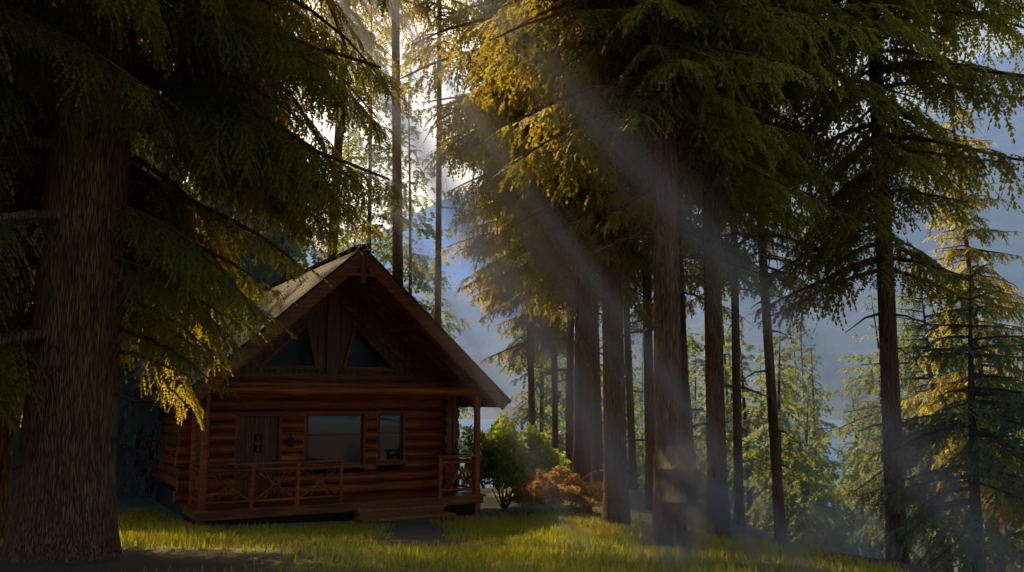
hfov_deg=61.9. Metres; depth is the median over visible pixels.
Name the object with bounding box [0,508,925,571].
grass
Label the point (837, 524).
tree
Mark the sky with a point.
(429, 144)
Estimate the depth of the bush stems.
23.76 m
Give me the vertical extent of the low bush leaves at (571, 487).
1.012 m
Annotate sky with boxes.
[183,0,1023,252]
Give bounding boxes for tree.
[0,0,429,562]
[0,0,1023,571]
[11,0,1023,571]
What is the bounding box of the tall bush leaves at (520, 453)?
[461,410,571,489]
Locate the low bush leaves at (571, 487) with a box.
[502,465,602,507]
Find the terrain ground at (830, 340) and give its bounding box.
[0,46,1023,571]
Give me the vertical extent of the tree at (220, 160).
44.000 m
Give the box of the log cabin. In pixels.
[131,244,510,525]
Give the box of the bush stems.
[486,426,570,513]
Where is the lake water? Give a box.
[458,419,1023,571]
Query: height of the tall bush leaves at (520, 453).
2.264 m
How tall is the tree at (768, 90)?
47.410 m
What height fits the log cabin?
7.116 m

